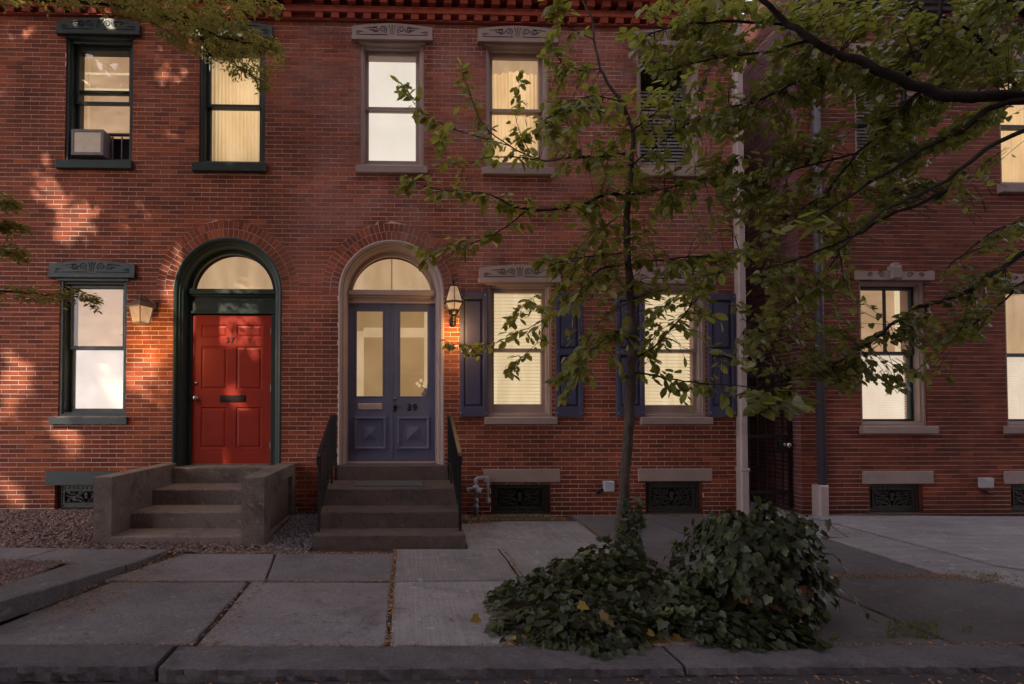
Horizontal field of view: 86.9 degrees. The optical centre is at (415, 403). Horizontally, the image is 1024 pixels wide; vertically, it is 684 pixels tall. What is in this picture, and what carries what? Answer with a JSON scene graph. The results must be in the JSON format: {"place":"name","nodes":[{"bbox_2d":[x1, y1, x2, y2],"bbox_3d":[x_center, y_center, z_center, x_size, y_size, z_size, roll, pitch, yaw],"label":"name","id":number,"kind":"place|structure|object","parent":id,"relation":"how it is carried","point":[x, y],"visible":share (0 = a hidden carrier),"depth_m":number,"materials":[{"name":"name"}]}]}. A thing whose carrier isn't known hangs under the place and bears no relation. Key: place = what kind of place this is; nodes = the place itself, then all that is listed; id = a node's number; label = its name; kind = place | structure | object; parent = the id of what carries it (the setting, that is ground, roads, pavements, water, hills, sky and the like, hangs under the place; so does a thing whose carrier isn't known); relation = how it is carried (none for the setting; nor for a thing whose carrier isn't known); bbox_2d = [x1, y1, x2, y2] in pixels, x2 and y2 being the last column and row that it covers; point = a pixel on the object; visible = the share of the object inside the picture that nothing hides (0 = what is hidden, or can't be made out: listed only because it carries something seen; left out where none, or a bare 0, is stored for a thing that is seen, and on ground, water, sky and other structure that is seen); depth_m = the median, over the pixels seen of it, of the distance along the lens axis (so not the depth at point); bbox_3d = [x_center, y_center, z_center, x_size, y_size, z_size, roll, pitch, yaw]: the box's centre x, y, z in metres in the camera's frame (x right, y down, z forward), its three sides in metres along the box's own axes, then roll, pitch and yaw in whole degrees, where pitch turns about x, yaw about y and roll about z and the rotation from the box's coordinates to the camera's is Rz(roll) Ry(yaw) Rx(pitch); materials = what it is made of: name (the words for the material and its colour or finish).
{"place":"outdoors","nodes":[
{"label":"outdoors","id":0,"kind":"place"},
{"bbox_2d":[259,513,316,552],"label":"grey gravel","id":1,"kind":"structure","parent":0,"point":[299,521],"depth_m":5.79,"materials":[{"name":"grey gravel"}]},
{"bbox_2d":[0,515,1023,650],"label":"pavement","id":2,"kind":"structure","parent":0,"point":[991,544],"depth_m":4.14,"materials":[{"name":"concrete"}]},
{"bbox_2d":[0,510,114,548],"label":"gravel","id":3,"kind":"structure","parent":2,"relation":"on","point":[55,537],"depth_m":5.80,"materials":[{"name":"grey gravel"}]},
{"bbox_2d":[0,508,274,585],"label":"wood mulch","id":4,"kind":"object","parent":2,"relation":"on","point":[20,568],"visible":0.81,"depth_m":5.39,"materials":[{"name":"brown wood"}]},
{"bbox_2d":[0,0,287,313],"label":"locust tree","id":5,"kind":"object","parent":2,"relation":"on","point":[151,15],"visible":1,"depth_m":4.92,"materials":[{"name":"green plant"}]},
{"bbox_2d":[93,463,295,547],"bbox_3d":[-2.424,1.168,6.305,1.725,0.800,1.890,0,-1,-1],"label":"concrete stoop","id":6,"kind":"object","parent":2,"relation":"on","point":[169,503],"visible":0.91,"depth_m":5.79,"materials":[{"name":"grey concrete"}]},
{"bbox_2d":[312,461,465,549],"bbox_3d":[-0.294,1.181,6.340,1.540,0.818,2.008,0,-1,-1],"label":"brownstone stoop","id":7,"kind":"object","parent":2,"relation":"on","point":[424,516],"visible":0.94,"depth_m":5.69,"materials":[{"name":"brown stone"}]},
{"bbox_2d":[316,415,337,531],"bbox_3d":[-1.020,0.737,6.173,0.040,1.208,1.445,0,-1,-1],"label":"stair railing","id":8,"kind":"object","parent":7,"relation":"on","point":[326,459],"visible":1,"depth_m":6.03,"materials":[{"name":"black metal"}]},
{"bbox_2d":[354,480,421,486],"bbox_3d":[-0.328,0.975,6.468,0.795,0.018,0.480,0,-1,-1],"label":"doormat","id":9,"kind":"object","parent":7,"relation":"on","point":[388,483],"visible":1,"depth_m":6.41,"materials":[{"name":"rubber"}]},
{"bbox_2d":[447,415,461,530],"bbox_3d":[0.442,0.739,6.210,0.040,1.208,1.445,0,-1,-1],"label":"stair railing","id":10,"kind":"object","parent":7,"relation":"on","point":[454,457],"visible":1,"depth_m":6.06,"materials":[{"name":"black metal"}]},
{"bbox_2d":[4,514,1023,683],"bbox_3d":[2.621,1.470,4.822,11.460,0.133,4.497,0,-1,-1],"label":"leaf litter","id":11,"kind":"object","parent":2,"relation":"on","point":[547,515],"visible":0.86,"depth_m":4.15,"materials":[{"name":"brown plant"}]},
{"bbox_2d":[35,571,1001,645],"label":"grass tufts","id":12,"kind":"object","parent":2,"relation":"on","point":[918,631],"visible":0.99,"depth_m":3.44,"materials":[{"name":"green plant"}]},
{"bbox_2d":[83,560,1017,666],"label":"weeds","id":13,"kind":"object","parent":2,"relation":"on","point":[529,573],"visible":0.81,"depth_m":3.55,"materials":[{"name":"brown plant"}]},
{"bbox_2d":[390,0,814,557],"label":"young street tree","id":14,"kind":"object","parent":2,"relation":"on","point":[670,200],"visible":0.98,"depth_m":4.93,"materials":[{"name":"green plant"}]},
{"bbox_2d":[613,492,646,566],"bbox_3d":[1.933,1.199,4.737,0.390,0.796,0.238,1,-1,-27],"label":"climbing ivy","id":15,"kind":"object","parent":14,"relation":"attached to","point":[636,521],"visible":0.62,"depth_m":4.71,"materials":[{"name":"green plant"}]},
{"bbox_2d":[470,534,843,661],"bbox_3d":[1.536,1.293,3.881,2.460,0.430,1.836,0,-1,-1],"label":"ivy bed","id":16,"kind":"object","parent":2,"relation":"on","point":[608,597],"visible":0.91,"depth_m":3.38,"materials":[{"name":"plant"}]},
{"bbox_2d":[721,579,815,624],"bbox_3d":[2.367,1.322,3.647,0.630,0.320,0.630,0,-1,-1],"label":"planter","id":17,"kind":"object","parent":2,"relation":"on","point":[803,588],"visible":0.09,"depth_m":3.39,"materials":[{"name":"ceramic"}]},
{"bbox_2d":[663,496,879,646],"bbox_3d":[2.407,1.057,3.561,1.135,0.839,1.025,0,-1,-1],"label":"ivy bush","id":18,"kind":"object","parent":17,"relation":"in","point":[742,553],"visible":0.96,"depth_m":3.41,"materials":[{"name":"green plant"}]},
{"bbox_2d":[614,0,1023,420],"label":"linden tree","id":19,"kind":"object","parent":2,"relation":"on","point":[966,49],"visible":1,"depth_m":3.99,"materials":[{"name":"green plant"}]},
{"bbox_2d":[0,672,1023,683],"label":"street","id":20,"kind":"structure","parent":0,"point":[923,678],"depth_m":2.86,"materials":[{"name":"grey asphalt"}]},
{"bbox_2d":[749,501,803,515],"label":"alley path","id":21,"kind":"structure","parent":0,"point":[753,505],"depth_m":7.49,"materials":[{"name":"concrete"}]},
{"label":"terrain","id":22,"kind":"structure","parent":0,"visible":0},
{"bbox_2d":[0,0,310,514],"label":"brick row house","id":23,"kind":"structure","parent":22,"relation":"on","point":[190,216],"depth_m":7.02,"materials":[{"name":"brick"}]},
{"bbox_2d":[59,281,126,416],"bbox_3d":[-4.232,-0.724,7.155,0.870,1.810,0.384,0,-1,-1],"label":"window","id":24,"kind":"structure","parent":23,"relation":"in","point":[92,359],"depth_m":7.20,"materials":[{"name":"white glass"}]},
{"bbox_2d":[65,40,132,159],"bbox_3d":[-4.190,-4.013,7.228,0.875,1.670,0.384,0,-1,-1],"label":"window","id":25,"kind":"structure","parent":23,"relation":"in","point":[99,90],"depth_m":7.27,"materials":[{"name":"beige glass"}]},
{"bbox_2d":[71,129,128,158],"bbox_3d":[-4.192,-3.420,7.130,0.648,0.350,0.335,0,-1,-1],"label":"air conditioner","id":26,"kind":"object","parent":23,"relation":"attached to","point":[94,144],"visible":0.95,"depth_m":6.97,"materials":[{"name":"grey metal"}]},
{"bbox_2d":[125,294,156,324],"bbox_3d":[-3.483,-1.199,6.833,0.248,0.380,0.372,0,-1,23],"label":"wall lantern","id":27,"kind":"object","parent":23,"relation":"attached to","point":[141,310],"depth_m":6.72,"materials":[{"name":"brown metal"}]},
{"bbox_2d":[191,315,270,463],"bbox_3d":[-2.497,-0.191,7.190,1.067,2.013,0.128,0,-1,-1],"label":"door","id":28,"kind":"structure","parent":23,"relation":"in","point":[231,354],"depth_m":7.21,"materials":[{"name":"red paint"}]},
{"bbox_2d":[199,43,264,162],"bbox_3d":[-2.447,-4.002,7.272,0.865,1.670,0.384,0,-1,-1],"label":"window","id":29,"kind":"structure","parent":23,"relation":"in","point":[232,118],"depth_m":7.32,"materials":[{"name":"green paint"}]},
{"bbox_2d":[0,645,1023,682],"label":"kerb","id":30,"kind":"structure","parent":22,"relation":"on","point":[102,663],"depth_m":2.94,"materials":[{"name":"concrete"}]},
{"bbox_2d":[309,0,739,516],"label":"brick row house","id":31,"kind":"structure","parent":22,"relation":"on","point":[380,326],"depth_m":7.13,"materials":[{"name":"brick"}]},
{"bbox_2d":[348,304,390,460],"bbox_3d":[-0.627,-0.285,7.262,0.596,2.150,0.087,0,-1,-1],"label":"door","id":32,"kind":"structure","parent":31,"relation":"in","point":[369,417],"depth_m":7.25,"materials":[{"name":"blue wood"}]},
{"bbox_2d":[360,45,423,165],"bbox_3d":[-0.324,-3.994,7.326,0.856,1.690,0.384,0,-1,-1],"label":"window","id":33,"kind":"structure","parent":31,"relation":"in","point":[389,135],"depth_m":7.41,"materials":[{"name":"white glass"}]},
{"bbox_2d":[390,304,434,460],"bbox_3d":[-0.041,-0.285,7.261,0.608,2.150,0.118,0,-1,-1],"label":"door","id":34,"kind":"structure","parent":31,"relation":"in","point":[412,417],"depth_m":7.27,"materials":[{"name":"blue wood"}]},
{"bbox_2d":[415,379,426,395],"bbox_3d":[0.107,-0.209,7.370,0.226,0.293,0.130,0,-1,-1],"label":"flower vase","id":35,"kind":"object","parent":31,"relation":"in","point":[424,392],"visible":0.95,"depth_m":7.34,"materials":[{"name":"white"}]},
{"bbox_2d":[444,278,462,326],"bbox_3d":[0.490,-1.313,6.941,0.242,0.632,0.344,0,-1,-1],"label":"wall lantern","id":36,"kind":"object","parent":31,"relation":"attached to","point":[453,302],"depth_m":6.85,"materials":[{"name":"metal"}]},
{"bbox_2d":[466,476,489,517],"bbox_3d":[0.832,1.231,6.936,0.330,0.565,0.151,1,-1,-27],"label":"gas riser","id":37,"kind":"object","parent":31,"relation":"attached to","point":[475,489],"visible":0.98,"depth_m":6.91,"materials":[{"name":"paint"}]},
{"bbox_2d":[486,48,548,166],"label":"window","id":38,"kind":"structure","parent":31,"relation":"in","point":[503,65],"depth_m":7.41,"materials":[{"name":"beige paint"}]},
{"bbox_2d":[487,286,551,416],"bbox_3d":[1.380,-0.708,7.297,0.860,1.790,0.384,0,-1,-1],"label":"window","id":39,"kind":"structure","parent":31,"relation":"in","point":[530,396],"depth_m":7.33,"materials":[{"name":"beige glass"}]},
{"bbox_2d":[596,481,614,494],"bbox_3d":[2.506,1.121,7.041,0.230,0.183,0.087,0,-1,-1],"label":"meter box","id":40,"kind":"object","parent":31,"relation":"attached to","point":[608,486],"visible":1,"depth_m":7.00,"materials":[{"name":"grey plastic"}]},
{"bbox_2d":[636,51,698,168],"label":"window","id":41,"kind":"structure","parent":31,"relation":"in","point":[644,80],"depth_m":7.46,"materials":[{"name":"beige paint"}]},
{"bbox_2d":[641,287,705,416],"bbox_3d":[3.458,-0.704,7.349,0.872,1.785,0.384,0,-1,-1],"label":"window","id":42,"kind":"structure","parent":31,"relation":"in","point":[655,406],"depth_m":7.38,"materials":[{"name":"beige glass"}]},
{"bbox_2d":[731,13,749,515],"bbox_3d":[4.353,-1.971,7.133,0.128,6.980,0.118,0,-1,-1],"label":"downspout","id":43,"kind":"object","parent":31,"relation":"attached to","point":[742,469],"visible":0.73,"depth_m":7.08,"materials":[{"name":"paint"}]},
{"bbox_2d":[742,0,1023,516],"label":"brick row house","id":44,"kind":"structure","parent":22,"relation":"on","point":[941,447],"depth_m":7.25,"materials":[{"name":"brick"}]},
{"bbox_2d":[747,359,792,507],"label":"alley gate","id":45,"kind":"structure","parent":44,"relation":"attached to","point":[782,445],"depth_m":7.29,"materials":[{"name":"black metal"}]},
{"bbox_2d":[809,0,828,516],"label":"downspout","id":46,"kind":"object","parent":44,"relation":"attached to","point":[820,497],"visible":0.48,"depth_m":7.08,"materials":[{"name":"paint"}]},
{"bbox_2d":[854,59,918,179],"bbox_3d":[6.456,-3.887,7.496,0.900,1.700,0.384,0,-1,-1],"label":"window","id":47,"kind":"structure","parent":44,"relation":"in","point":[860,134],"depth_m":7.54,"materials":[{"name":"black glass"}]},
{"bbox_2d":[859,282,926,425],"bbox_3d":[6.480,-0.678,7.425,0.920,1.980,0.384,0,-1,-1],"label":"window","id":48,"kind":"structure","parent":44,"relation":"in","point":[890,298],"depth_m":7.45,"materials":[{"name":"beige glass"}]},
{"bbox_2d":[978,477,993,494],"bbox_3d":[7.705,1.122,7.173,0.162,0.236,0.076,0,-1,-1],"label":"meter box","id":49,"kind":"object","parent":44,"relation":"attached to","point":[985,482],"visible":1,"depth_m":7.14,"materials":[{"name":"grey plastic"}]},
{"bbox_2d":[999,68,1023,182],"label":"window","id":50,"kind":"structure","parent":44,"relation":"in","point":[1012,168],"depth_m":7.59,"materials":[{"name":"beige glass"}]},
{"bbox_2d":[1004,284,1023,425],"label":"window","id":51,"kind":"structure","parent":44,"relation":"in","point":[1014,305],"depth_m":7.53,"materials":[{"name":"beige glass"}]}
]}

